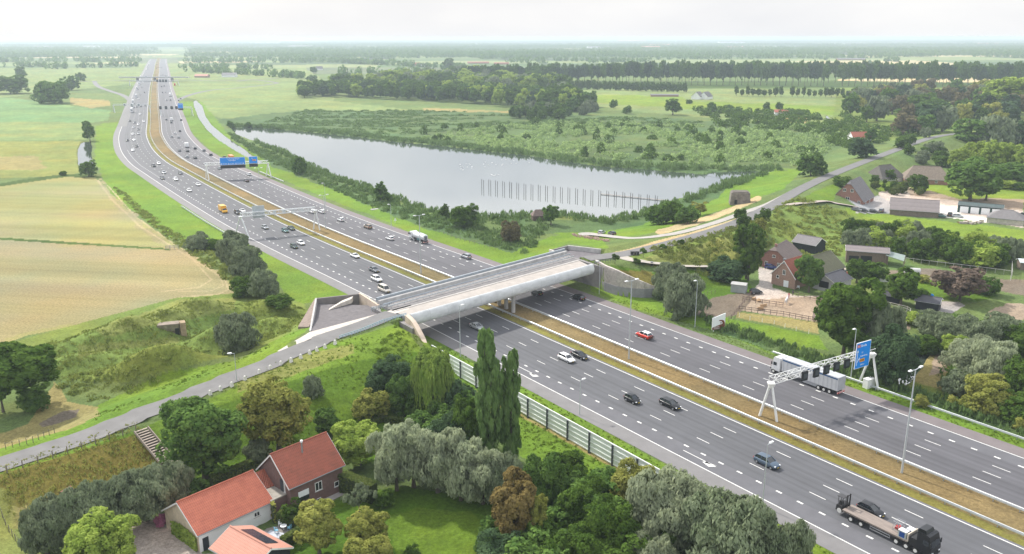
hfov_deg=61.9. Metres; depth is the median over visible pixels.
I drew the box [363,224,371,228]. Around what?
car
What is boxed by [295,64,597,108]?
woodland
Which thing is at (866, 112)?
tree
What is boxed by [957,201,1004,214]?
garage block
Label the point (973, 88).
tree
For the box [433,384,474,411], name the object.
bush
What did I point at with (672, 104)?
tree
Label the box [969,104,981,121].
tree
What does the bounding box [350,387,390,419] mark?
bush
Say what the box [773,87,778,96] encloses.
sapling
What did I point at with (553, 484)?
bush
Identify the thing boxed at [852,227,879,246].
bush
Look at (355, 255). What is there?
car
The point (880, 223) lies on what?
bush
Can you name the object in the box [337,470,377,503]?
hedge
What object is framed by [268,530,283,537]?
ground sheet
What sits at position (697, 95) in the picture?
white house
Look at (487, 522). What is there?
bush
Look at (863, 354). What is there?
sign gantry
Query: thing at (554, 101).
tree
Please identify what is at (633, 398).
car
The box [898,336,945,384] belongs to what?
pond water
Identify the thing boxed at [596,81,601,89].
sapling
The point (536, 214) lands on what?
reed hut
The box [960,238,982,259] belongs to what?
bush
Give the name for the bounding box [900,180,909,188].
bush
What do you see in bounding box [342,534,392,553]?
bush
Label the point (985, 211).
garage door
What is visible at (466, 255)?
car
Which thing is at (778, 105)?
tree
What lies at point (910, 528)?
crate
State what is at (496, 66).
poplar
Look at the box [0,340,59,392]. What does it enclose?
tree
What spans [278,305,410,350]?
stone strip
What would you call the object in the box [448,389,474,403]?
bush
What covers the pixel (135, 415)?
dike road
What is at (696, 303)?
street lamp
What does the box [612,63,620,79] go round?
poplar
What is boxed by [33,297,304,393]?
rough grass
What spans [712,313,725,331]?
tourist sign
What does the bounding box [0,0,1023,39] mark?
sky
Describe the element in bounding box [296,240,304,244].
car
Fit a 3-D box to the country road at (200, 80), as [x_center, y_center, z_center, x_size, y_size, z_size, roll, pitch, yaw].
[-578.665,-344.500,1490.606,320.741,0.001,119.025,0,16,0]
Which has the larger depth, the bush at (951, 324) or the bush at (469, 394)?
the bush at (951, 324)
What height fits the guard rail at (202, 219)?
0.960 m
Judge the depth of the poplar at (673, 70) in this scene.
1308.74 m
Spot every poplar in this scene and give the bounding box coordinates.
[473,327,506,450]
[474,66,480,71]
[480,64,486,72]
[491,63,501,71]
[499,348,521,458]
[505,64,514,73]
[510,63,518,73]
[518,66,524,74]
[524,65,531,72]
[537,65,545,74]
[543,65,550,74]
[548,63,557,71]
[555,66,563,74]
[562,65,569,76]
[568,66,575,77]
[574,66,582,78]
[581,64,588,76]
[587,64,594,79]
[592,65,601,80]
[599,63,606,80]
[605,63,613,76]
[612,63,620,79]
[618,64,626,80]
[624,61,633,83]
[631,61,640,77]
[638,64,645,81]
[643,61,652,82]
[650,64,657,78]
[655,64,664,79]
[661,64,670,81]
[669,62,679,82]
[675,64,683,79]
[682,62,689,81]
[688,63,696,84]
[695,61,703,84]
[700,62,709,78]
[707,64,715,84]
[714,63,720,84]
[717,62,727,79]
[726,63,734,81]
[732,63,740,84]
[738,62,747,84]
[745,63,752,78]
[750,61,759,84]
[757,63,765,84]
[762,64,771,80]
[770,64,778,82]
[775,62,785,85]
[782,62,792,85]
[786,63,798,85]
[794,62,803,85]
[802,63,809,85]
[808,61,817,85]
[814,63,822,81]
[820,64,830,85]
[837,63,850,85]
[846,63,855,85]
[850,63,861,85]
[858,65,866,82]
[865,63,873,85]
[871,63,880,84]
[877,65,885,80]
[883,64,894,84]
[889,63,899,79]
[895,65,906,81]
[902,63,912,82]
[908,64,918,78]
[914,65,923,78]
[921,62,932,79]
[927,61,939,77]
[934,65,942,86]
[939,62,950,86]
[945,65,956,82]
[952,61,963,77]
[959,65,968,80]
[965,65,976,82]
[971,61,982,79]
[977,65,988,80]
[983,65,994,79]
[989,65,998,79]
[997,64,1007,78]
[1004,62,1013,77]
[1010,64,1017,76]
[1017,63,1023,77]
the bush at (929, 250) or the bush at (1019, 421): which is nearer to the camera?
the bush at (1019, 421)
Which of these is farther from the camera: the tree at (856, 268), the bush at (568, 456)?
the tree at (856, 268)
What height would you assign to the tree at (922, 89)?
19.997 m
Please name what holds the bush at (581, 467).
on the ground at (78, 254)
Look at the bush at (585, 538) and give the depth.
112.43 m
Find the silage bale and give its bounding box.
[904,268,920,273]
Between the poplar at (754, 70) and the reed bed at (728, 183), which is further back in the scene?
the poplar at (754, 70)
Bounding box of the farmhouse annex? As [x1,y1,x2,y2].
[255,469,286,516]
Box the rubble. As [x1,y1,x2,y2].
[572,233,609,241]
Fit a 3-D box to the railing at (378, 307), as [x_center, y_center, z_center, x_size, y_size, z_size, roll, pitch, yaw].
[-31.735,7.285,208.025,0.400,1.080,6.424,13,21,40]
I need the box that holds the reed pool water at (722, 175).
[704,171,771,178]
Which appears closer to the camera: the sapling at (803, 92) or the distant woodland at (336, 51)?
the sapling at (803, 92)
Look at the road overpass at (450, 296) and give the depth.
226.50 m
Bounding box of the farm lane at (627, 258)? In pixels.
[620,256,707,266]
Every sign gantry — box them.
[112,103,150,112]
[129,80,179,85]
[159,103,193,115]
[204,156,270,179]
[236,205,319,238]
[758,340,878,421]
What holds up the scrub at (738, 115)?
on the ground at (78, 254)
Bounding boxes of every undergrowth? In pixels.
[55,319,301,401]
[113,186,235,282]
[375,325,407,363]
[649,216,775,281]
[698,312,1023,436]
[770,196,850,255]
[823,110,940,147]
[916,313,1023,378]
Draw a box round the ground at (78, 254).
[0,38,1023,553]
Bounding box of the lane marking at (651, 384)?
[119,64,1023,553]
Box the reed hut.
[531,209,543,220]
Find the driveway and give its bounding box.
[785,200,857,206]
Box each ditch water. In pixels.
[78,142,92,165]
[193,100,261,162]
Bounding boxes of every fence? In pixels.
[0,508,17,540]
[5,425,136,472]
[5,427,54,448]
[728,291,751,321]
[740,306,814,322]
[742,296,782,304]
[792,291,821,299]
[905,258,1012,273]
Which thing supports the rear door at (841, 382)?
in the lorry at (834, 381)
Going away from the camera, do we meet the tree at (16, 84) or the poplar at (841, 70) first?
the tree at (16, 84)
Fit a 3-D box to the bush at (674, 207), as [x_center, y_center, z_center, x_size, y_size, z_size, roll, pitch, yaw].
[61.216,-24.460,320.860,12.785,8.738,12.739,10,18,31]
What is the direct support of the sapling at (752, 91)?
on the ground at (78, 254)
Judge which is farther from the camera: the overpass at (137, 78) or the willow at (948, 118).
the overpass at (137, 78)
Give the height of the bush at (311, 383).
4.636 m
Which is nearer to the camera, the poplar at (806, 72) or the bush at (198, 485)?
the bush at (198, 485)
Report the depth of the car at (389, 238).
308.07 m
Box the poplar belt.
[527,59,1022,83]
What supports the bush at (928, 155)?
on the ground at (78, 254)
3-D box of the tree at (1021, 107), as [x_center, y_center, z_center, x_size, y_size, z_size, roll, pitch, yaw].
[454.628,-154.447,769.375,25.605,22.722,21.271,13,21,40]
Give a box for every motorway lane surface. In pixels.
[125,79,1023,553]
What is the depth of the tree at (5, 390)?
163.09 m
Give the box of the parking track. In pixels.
[578,196,779,238]
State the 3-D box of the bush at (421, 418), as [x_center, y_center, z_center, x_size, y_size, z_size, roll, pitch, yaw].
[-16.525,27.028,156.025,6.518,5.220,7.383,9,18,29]
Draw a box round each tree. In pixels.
[0,74,30,93]
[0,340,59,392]
[0,360,13,412]
[14,66,27,75]
[29,80,70,103]
[33,86,51,98]
[59,75,80,89]
[61,506,141,553]
[74,72,86,80]
[81,120,91,128]
[82,124,94,140]
[155,395,248,478]
[234,374,312,450]
[281,497,300,519]
[293,498,343,553]
[297,87,311,97]
[305,75,317,80]
[310,66,317,71]
[313,406,340,435]
[330,419,380,466]
[343,505,389,539]
[373,181,392,200]
[430,410,466,436]
[438,203,449,216]
[442,58,453,67]
[451,393,478,440]
[489,466,536,533]
[508,105,523,117]
[516,493,550,529]
[532,105,545,116]
[534,102,544,106]
[541,204,559,224]
[545,104,558,116]
[550,98,560,104]
[664,98,682,114]
[690,201,708,213]
[732,224,766,278]
[737,242,764,280]
[775,102,783,108]
[794,254,824,292]
[796,153,828,175]
[813,277,886,358]
[841,91,860,113]
[846,258,866,282]
[848,137,878,157]
[856,99,866,112]
[859,260,889,279]
[860,105,875,121]
[862,323,922,384]
[864,127,877,139]
[866,88,878,95]
[875,86,895,95]
[878,86,895,97]
[880,89,900,99]
[885,266,922,305]
[888,98,900,113]
[890,112,921,133]
[893,108,900,118]
[894,94,908,109]
[896,87,903,94]
[898,83,912,94]
[898,103,914,117]
[906,92,937,104]
[907,114,935,131]
[910,79,926,87]
[913,83,926,89]
[914,103,942,123]
[917,87,931,96]
[923,97,942,105]
[925,78,935,88]
[930,265,990,300]
[935,85,958,101]
[939,99,950,108]
[944,156,1011,200]
[947,147,977,165]
[948,78,964,87]
[950,91,970,106]
[950,117,992,141]
[953,86,966,92]
[955,98,972,105]
[956,102,974,123]
[962,140,994,164]
[966,84,979,100]
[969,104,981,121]
[970,87,988,98]
[972,92,995,104]
[974,106,991,119]
[977,78,989,84]
[979,170,1003,200]
[980,139,1010,163]
[981,76,1023,102]
[982,102,1003,114]
[988,110,1009,125]
[993,142,1022,163]
[998,94,1020,107]
[1001,101,1017,112]
[1002,93,1023,111]
[1005,105,1021,120]
[1005,144,1023,163]
[1015,120,1023,144]
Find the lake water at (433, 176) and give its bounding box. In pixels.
[231,127,723,217]
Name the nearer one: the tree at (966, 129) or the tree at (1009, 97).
the tree at (966, 129)
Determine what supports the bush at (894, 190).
on the ground at (78, 254)
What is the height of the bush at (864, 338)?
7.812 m
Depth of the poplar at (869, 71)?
1259.80 m
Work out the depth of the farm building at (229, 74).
1592.33 m
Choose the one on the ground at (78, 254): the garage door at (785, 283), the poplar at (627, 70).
the poplar at (627, 70)
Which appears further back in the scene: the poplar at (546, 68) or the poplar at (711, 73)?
the poplar at (546, 68)
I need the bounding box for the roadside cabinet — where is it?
[862,376,874,388]
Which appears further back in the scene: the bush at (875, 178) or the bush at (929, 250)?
the bush at (875, 178)
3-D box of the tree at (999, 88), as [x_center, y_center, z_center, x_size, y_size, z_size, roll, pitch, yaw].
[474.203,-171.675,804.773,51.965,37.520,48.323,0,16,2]
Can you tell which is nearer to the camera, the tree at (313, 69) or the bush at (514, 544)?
the bush at (514, 544)
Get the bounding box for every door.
[202,536,208,550]
[280,479,283,491]
[783,280,788,286]
[837,376,845,390]
[960,206,968,212]
[970,207,978,213]
[981,208,989,214]
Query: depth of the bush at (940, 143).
522.18 m
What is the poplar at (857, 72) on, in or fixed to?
on the ground at (78, 254)
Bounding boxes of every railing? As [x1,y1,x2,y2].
[339,313,405,337]
[371,302,391,311]
[594,258,615,264]
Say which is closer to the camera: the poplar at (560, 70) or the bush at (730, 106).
the bush at (730, 106)
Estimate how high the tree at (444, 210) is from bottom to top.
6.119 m
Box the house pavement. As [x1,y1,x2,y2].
[311,492,343,505]
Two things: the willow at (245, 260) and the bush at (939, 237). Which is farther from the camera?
the bush at (939, 237)
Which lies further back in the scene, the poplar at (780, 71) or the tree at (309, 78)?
the tree at (309, 78)
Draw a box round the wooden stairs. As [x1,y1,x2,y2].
[134,426,169,464]
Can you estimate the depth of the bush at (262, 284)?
238.29 m
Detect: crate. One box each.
[897,527,909,539]
[906,526,915,532]
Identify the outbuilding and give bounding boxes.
[208,525,293,553]
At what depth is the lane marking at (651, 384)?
173.66 m
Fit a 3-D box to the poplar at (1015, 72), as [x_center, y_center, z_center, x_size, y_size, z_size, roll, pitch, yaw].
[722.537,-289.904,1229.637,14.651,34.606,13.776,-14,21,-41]
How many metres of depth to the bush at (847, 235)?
294.76 m
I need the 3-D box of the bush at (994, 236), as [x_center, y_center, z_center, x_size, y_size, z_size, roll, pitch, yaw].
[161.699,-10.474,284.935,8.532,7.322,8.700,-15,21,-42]
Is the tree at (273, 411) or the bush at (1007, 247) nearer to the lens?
the tree at (273, 411)
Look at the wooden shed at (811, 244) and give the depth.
290.13 m
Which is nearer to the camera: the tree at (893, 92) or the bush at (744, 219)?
the bush at (744, 219)
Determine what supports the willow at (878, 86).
on the ground at (78, 254)
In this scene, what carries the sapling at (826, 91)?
on the ground at (78, 254)
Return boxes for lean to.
[885,251,905,265]
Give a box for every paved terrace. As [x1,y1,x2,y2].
[298,293,379,331]
[549,245,600,258]
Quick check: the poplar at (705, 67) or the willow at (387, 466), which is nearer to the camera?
the willow at (387, 466)
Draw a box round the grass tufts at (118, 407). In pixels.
[93,332,294,419]
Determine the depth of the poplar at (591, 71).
1333.27 m
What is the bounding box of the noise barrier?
[431,345,685,496]
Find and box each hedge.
[208,448,271,485]
[270,501,276,523]
[276,503,296,514]
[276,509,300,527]
[279,526,300,545]
[329,415,405,439]
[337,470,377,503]
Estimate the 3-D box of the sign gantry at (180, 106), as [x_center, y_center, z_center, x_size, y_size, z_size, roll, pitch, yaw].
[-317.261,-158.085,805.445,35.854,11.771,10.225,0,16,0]
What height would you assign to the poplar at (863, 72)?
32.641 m
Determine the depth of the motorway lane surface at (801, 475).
168.01 m
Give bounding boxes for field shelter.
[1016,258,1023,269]
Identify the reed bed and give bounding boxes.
[225,132,550,253]
[230,122,783,223]
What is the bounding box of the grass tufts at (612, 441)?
[442,300,1018,553]
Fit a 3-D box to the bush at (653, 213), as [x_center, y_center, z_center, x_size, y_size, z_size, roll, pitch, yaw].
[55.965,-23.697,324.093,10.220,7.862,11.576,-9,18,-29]
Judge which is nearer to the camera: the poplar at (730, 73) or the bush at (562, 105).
the bush at (562, 105)
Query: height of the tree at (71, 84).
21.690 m
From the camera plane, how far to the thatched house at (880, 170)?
430.36 m
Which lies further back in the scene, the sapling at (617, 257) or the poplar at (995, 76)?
the poplar at (995, 76)
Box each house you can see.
[691,91,701,99]
[701,91,712,99]
[770,255,805,289]
[847,131,866,138]
[868,164,902,181]
[902,165,947,184]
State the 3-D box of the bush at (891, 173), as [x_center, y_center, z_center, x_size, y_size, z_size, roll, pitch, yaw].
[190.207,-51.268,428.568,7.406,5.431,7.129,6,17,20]
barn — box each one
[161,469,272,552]
[811,250,845,273]
[845,244,889,264]
[889,197,939,217]
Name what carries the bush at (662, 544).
on the ground at (78, 254)
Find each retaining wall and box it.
[405,315,426,342]
[595,260,654,297]
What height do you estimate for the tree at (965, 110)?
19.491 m
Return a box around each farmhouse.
[255,431,345,505]
[760,239,801,266]
[835,176,874,204]
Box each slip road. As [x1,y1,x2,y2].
[92,81,134,126]
[174,80,277,100]
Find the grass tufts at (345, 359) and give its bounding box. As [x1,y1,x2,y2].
[225,332,425,456]
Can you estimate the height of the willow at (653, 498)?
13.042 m
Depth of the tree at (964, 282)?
233.87 m
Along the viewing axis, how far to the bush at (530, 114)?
757.70 m
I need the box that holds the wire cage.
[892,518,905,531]
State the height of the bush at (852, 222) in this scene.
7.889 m
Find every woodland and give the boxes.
[0,38,1023,78]
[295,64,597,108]
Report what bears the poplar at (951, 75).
on the ground at (78, 254)
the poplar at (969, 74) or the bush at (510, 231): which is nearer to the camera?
the bush at (510, 231)
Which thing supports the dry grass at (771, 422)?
on the ground at (78, 254)
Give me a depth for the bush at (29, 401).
165.68 m
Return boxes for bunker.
[157,320,186,335]
[729,190,749,204]
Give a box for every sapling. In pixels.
[574,79,580,87]
[579,80,585,88]
[586,79,590,89]
[591,79,596,89]
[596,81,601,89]
[600,80,606,89]
[607,81,612,89]
[611,81,618,89]
[612,254,619,259]
[616,80,622,89]
[623,81,628,90]
[628,82,633,90]
[633,82,639,90]
[633,258,640,262]
[638,82,643,90]
[639,247,646,252]
[643,81,650,90]
[648,81,655,90]
[654,82,660,90]
[659,82,665,91]
[666,82,670,91]
[670,83,676,91]
[675,82,681,91]
[682,82,687,91]
[734,86,738,94]
[745,86,749,95]
[750,88,755,94]
[756,88,761,95]
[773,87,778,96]
[779,86,783,94]
[789,86,795,94]
[801,86,805,96]
[824,87,828,96]
[828,87,834,96]
[834,88,840,95]
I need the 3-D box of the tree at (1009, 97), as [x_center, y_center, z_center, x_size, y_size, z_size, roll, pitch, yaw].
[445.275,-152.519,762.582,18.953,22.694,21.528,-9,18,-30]
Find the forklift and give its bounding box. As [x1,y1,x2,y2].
[835,493,850,512]
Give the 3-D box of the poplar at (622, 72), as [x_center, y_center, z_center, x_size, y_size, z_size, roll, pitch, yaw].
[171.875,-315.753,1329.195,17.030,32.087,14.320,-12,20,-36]
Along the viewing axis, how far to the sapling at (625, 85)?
1172.16 m
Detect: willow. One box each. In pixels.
[17,501,61,553]
[28,489,89,552]
[56,479,121,523]
[93,470,149,525]
[118,462,174,521]
[150,459,195,507]
[215,230,248,265]
[227,245,268,278]
[241,437,272,462]
[340,481,377,511]
[364,423,416,490]
[388,418,427,487]
[408,426,465,492]
[410,346,454,408]
[427,435,482,500]
[460,445,505,504]
[479,450,523,504]
[577,102,591,114]
[585,99,596,111]
[625,463,709,553]
[662,271,711,320]
[679,485,777,553]
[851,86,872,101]
[861,299,907,345]
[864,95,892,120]
[872,83,884,88]
[888,81,900,87]
[903,88,925,98]
[934,105,960,131]
[974,114,1023,143]
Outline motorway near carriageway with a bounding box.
[119,59,1023,553]
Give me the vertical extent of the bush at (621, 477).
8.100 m
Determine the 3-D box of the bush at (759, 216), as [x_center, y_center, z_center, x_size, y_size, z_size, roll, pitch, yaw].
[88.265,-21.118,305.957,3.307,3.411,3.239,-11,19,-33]
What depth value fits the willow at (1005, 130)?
563.88 m
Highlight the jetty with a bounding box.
[604,194,669,200]
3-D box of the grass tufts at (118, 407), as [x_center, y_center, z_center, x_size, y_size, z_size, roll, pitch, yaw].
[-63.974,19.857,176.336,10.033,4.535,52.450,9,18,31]
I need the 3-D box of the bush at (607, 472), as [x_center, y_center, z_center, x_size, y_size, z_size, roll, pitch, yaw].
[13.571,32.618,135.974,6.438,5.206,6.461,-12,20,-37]
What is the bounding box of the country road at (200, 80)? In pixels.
[80,78,274,81]
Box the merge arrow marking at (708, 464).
[683,450,715,466]
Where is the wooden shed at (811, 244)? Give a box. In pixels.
[791,234,826,253]
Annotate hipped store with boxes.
[986,209,1023,225]
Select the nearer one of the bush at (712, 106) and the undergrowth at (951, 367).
the undergrowth at (951, 367)
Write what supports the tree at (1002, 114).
on the ground at (78, 254)
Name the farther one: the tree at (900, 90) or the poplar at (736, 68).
the poplar at (736, 68)
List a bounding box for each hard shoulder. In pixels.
[113,59,866,553]
[166,59,1023,457]
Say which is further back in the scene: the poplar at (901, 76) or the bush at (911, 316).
the poplar at (901, 76)
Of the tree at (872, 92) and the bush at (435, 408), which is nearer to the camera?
the bush at (435, 408)
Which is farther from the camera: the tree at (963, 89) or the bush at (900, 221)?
the tree at (963, 89)
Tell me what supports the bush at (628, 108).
on the ground at (78, 254)
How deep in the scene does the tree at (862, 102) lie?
791.99 m
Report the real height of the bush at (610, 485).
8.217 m
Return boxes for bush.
[15,388,50,412]
[78,159,97,176]
[153,513,165,527]
[182,231,209,250]
[187,477,209,495]
[206,238,217,249]
[213,311,262,355]
[226,121,234,127]
[229,275,251,297]
[246,268,279,298]
[264,293,294,309]
[290,155,306,173]
[301,374,324,398]
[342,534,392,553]
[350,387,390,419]
[364,354,413,393]
[373,488,394,506]
[385,373,424,416]
[402,543,421,553]
[404,409,433,426]
[420,416,440,428]
[424,424,468,440]
[426,398,447,416]
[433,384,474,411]
[436,403,455,416]
[441,378,475,401]
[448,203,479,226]
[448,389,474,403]
[473,515,506,551]
[476,527,526,553]
[500,220,521,241]
[501,518,560,542]
[504,527,569,553]
[522,105,531,116]
[523,451,571,506]
[525,456,541,466]
[525,528,572,553]
[526,109,534,119]
[528,100,536,106]
[536,110,546,118]
[545,449,584,472]
[545,501,583,536]
[551,107,566,119]
[551,528,589,553]
[556,103,567,108]
[556,472,605,527]
[564,107,572,115]
[564,463,587,480]
[565,513,607,537]
[567,470,597,489]
[567,521,616,553]
[568,476,619,516]
[583,493,641,550]
[587,465,616,492]
[593,532,647,553]
[607,495,640,532]
[609,99,617,107]
[609,457,655,500]
[622,105,631,113]
[627,529,679,553]
[636,521,683,553]
[643,205,670,224]
[651,261,686,299]
[658,200,684,223]
[674,205,700,223]
[705,102,716,111]
[706,255,745,282]
[723,104,734,109]
[733,208,746,217]
[736,214,751,226]
[747,222,760,234]
[754,214,762,220]
[754,217,767,230]
[758,519,815,553]
[760,207,770,218]
[762,102,770,109]
[832,175,851,186]
[840,217,864,231]
[840,228,858,245]
[845,333,882,359]
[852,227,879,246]
[862,219,874,227]
[865,225,886,246]
[869,175,879,181]
[870,181,881,188]
[875,221,885,225]
[878,220,901,236]
[880,236,894,247]
[882,229,895,244]
[885,169,897,179]
[890,182,899,187]
[890,186,899,194]
[890,236,906,253]
[891,218,910,224]
[893,221,917,237]
[894,135,912,147]
[897,186,907,192]
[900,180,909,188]
[902,144,915,154]
[903,219,924,230]
[905,311,922,323]
[906,173,928,190]
[906,229,932,248]
[907,237,939,261]
[909,135,916,143]
[912,308,949,336]
[913,334,943,354]
[914,150,931,160]
[914,153,927,163]
[914,187,923,194]
[914,394,931,407]
[917,288,930,295]
[918,274,930,283]
[919,127,931,137]
[920,146,930,151]
[924,142,938,151]
[926,226,944,233]
[931,140,944,147]
[931,150,942,159]
[931,231,949,248]
[933,155,952,166]
[934,312,992,340]
[937,146,948,151]
[937,333,992,370]
[937,367,974,396]
[939,235,963,258]
[940,334,967,356]
[943,240,974,264]
[945,230,960,236]
[947,395,958,403]
[957,372,1016,415]
[959,338,1020,386]
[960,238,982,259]
[960,240,1001,267]
[960,317,1014,341]
[964,229,987,239]
[965,230,989,242]
[980,276,1002,294]
[980,402,1000,416]
[983,310,1023,331]
[985,234,1007,243]
[991,248,1011,266]
[993,242,1011,261]
[996,389,1023,421]
[997,236,1023,261]
[998,354,1023,395]
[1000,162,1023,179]
[1000,323,1023,354]
[1002,180,1016,188]
[1012,415,1023,428]
[1013,182,1023,190]
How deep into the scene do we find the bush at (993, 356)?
175.00 m
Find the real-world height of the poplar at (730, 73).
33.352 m
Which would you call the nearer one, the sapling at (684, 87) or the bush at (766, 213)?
the bush at (766, 213)
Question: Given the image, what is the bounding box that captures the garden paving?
[265,525,291,538]
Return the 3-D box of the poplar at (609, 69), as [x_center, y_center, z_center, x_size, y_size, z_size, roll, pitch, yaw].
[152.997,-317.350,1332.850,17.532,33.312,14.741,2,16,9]
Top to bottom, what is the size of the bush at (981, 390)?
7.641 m
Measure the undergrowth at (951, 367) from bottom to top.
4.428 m
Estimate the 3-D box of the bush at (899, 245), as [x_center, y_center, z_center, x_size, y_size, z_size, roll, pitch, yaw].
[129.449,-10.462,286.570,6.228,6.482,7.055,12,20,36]
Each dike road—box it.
[0,311,429,471]
[582,133,954,260]
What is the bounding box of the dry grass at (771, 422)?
[366,249,987,516]
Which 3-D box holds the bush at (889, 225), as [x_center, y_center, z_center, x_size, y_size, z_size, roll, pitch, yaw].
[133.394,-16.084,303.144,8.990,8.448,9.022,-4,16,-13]
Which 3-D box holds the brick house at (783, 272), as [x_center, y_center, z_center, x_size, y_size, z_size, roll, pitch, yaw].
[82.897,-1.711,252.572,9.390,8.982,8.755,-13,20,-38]
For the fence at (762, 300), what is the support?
on the ground at (78, 254)
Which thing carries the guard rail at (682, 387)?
on the ground at (78, 254)
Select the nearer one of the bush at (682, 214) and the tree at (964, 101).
the bush at (682, 214)
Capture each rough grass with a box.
[0,422,155,521]
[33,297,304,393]
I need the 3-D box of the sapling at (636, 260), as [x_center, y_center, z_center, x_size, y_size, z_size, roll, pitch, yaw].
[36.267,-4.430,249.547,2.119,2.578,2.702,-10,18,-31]
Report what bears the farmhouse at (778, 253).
on the ground at (78, 254)
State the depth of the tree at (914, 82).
1037.20 m
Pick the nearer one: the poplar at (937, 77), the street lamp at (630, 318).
the street lamp at (630, 318)
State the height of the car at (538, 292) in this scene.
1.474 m
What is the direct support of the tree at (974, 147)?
on the ground at (78, 254)
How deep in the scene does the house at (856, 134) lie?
599.16 m
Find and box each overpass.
[119,77,189,80]
[371,248,603,333]
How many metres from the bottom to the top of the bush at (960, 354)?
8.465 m
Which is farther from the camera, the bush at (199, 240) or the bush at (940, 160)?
the bush at (940, 160)
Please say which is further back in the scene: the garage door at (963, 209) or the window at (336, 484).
the garage door at (963, 209)
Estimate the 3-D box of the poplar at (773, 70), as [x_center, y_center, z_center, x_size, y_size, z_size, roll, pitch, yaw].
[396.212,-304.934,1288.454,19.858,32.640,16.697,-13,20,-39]
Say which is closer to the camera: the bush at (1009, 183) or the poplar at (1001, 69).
the bush at (1009, 183)
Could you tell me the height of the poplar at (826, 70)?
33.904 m
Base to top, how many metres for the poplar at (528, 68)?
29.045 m
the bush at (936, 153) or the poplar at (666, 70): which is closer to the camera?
the bush at (936, 153)
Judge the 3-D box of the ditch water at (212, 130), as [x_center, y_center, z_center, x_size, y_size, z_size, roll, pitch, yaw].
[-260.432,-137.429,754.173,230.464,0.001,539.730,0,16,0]
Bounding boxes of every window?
[254,510,260,518]
[298,488,308,500]
[315,480,322,492]
[334,480,339,487]
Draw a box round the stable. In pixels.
[812,269,853,290]
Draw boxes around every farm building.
[194,74,209,77]
[221,73,237,76]
[467,62,488,63]
[650,94,678,96]
[774,109,787,115]
[835,58,865,59]
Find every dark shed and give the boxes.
[884,290,902,303]
[914,294,943,311]
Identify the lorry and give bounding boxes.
[408,230,428,243]
[770,354,845,393]
[842,505,941,553]
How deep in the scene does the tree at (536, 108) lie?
768.28 m
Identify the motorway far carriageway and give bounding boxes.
[158,59,1023,507]
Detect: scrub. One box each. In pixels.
[263,109,703,134]
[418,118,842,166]
[420,116,821,164]
[692,105,841,132]
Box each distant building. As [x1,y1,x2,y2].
[250,41,280,43]
[278,40,304,41]
[717,41,744,43]
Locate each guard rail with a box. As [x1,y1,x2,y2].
[150,81,1023,535]
[157,100,1023,511]
[181,206,223,232]
[772,351,1023,439]
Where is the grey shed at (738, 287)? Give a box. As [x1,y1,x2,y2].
[730,281,747,293]
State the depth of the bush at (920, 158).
482.70 m
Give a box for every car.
[261,224,268,228]
[281,228,288,232]
[290,243,297,248]
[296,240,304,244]
[350,253,359,257]
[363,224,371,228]
[368,266,379,272]
[371,274,381,281]
[377,283,390,292]
[385,236,393,240]
[460,253,471,258]
[469,322,482,330]
[531,290,542,295]
[557,352,575,362]
[571,293,585,300]
[571,350,588,359]
[624,392,640,404]
[636,330,652,339]
[659,396,680,409]
[749,288,762,293]
[753,452,780,469]
[764,264,776,268]
[851,207,861,210]
[856,499,885,517]
[952,213,963,217]
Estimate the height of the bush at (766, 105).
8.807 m
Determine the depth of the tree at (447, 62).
1878.81 m
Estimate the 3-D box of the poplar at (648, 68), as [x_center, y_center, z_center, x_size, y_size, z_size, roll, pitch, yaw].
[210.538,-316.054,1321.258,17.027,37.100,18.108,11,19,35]
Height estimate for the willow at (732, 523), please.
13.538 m
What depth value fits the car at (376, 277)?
256.51 m
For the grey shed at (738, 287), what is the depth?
244.45 m
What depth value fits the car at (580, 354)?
194.60 m
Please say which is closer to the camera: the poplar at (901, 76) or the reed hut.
the reed hut
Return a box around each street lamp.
[227,352,236,380]
[413,214,424,273]
[459,304,464,356]
[579,378,585,414]
[624,278,638,358]
[694,280,697,326]
[762,441,773,501]
[850,328,856,380]
[900,365,922,472]
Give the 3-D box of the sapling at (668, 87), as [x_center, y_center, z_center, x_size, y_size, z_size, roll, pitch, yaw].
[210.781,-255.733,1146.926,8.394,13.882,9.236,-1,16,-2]
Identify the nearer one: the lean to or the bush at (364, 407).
the bush at (364, 407)
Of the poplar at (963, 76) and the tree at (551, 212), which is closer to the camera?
the tree at (551, 212)
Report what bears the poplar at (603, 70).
on the ground at (78, 254)
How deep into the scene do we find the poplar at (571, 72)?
1338.04 m
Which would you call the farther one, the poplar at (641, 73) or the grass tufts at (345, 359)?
the poplar at (641, 73)
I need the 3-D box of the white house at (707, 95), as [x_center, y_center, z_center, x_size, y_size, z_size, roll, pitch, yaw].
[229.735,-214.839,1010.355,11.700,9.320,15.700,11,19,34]
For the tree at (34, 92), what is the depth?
987.43 m
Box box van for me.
[218,204,227,212]
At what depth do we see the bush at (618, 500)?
120.58 m
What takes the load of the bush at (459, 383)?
on the ground at (78, 254)
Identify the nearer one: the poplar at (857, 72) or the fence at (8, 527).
the fence at (8, 527)
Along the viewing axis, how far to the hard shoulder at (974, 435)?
211.13 m

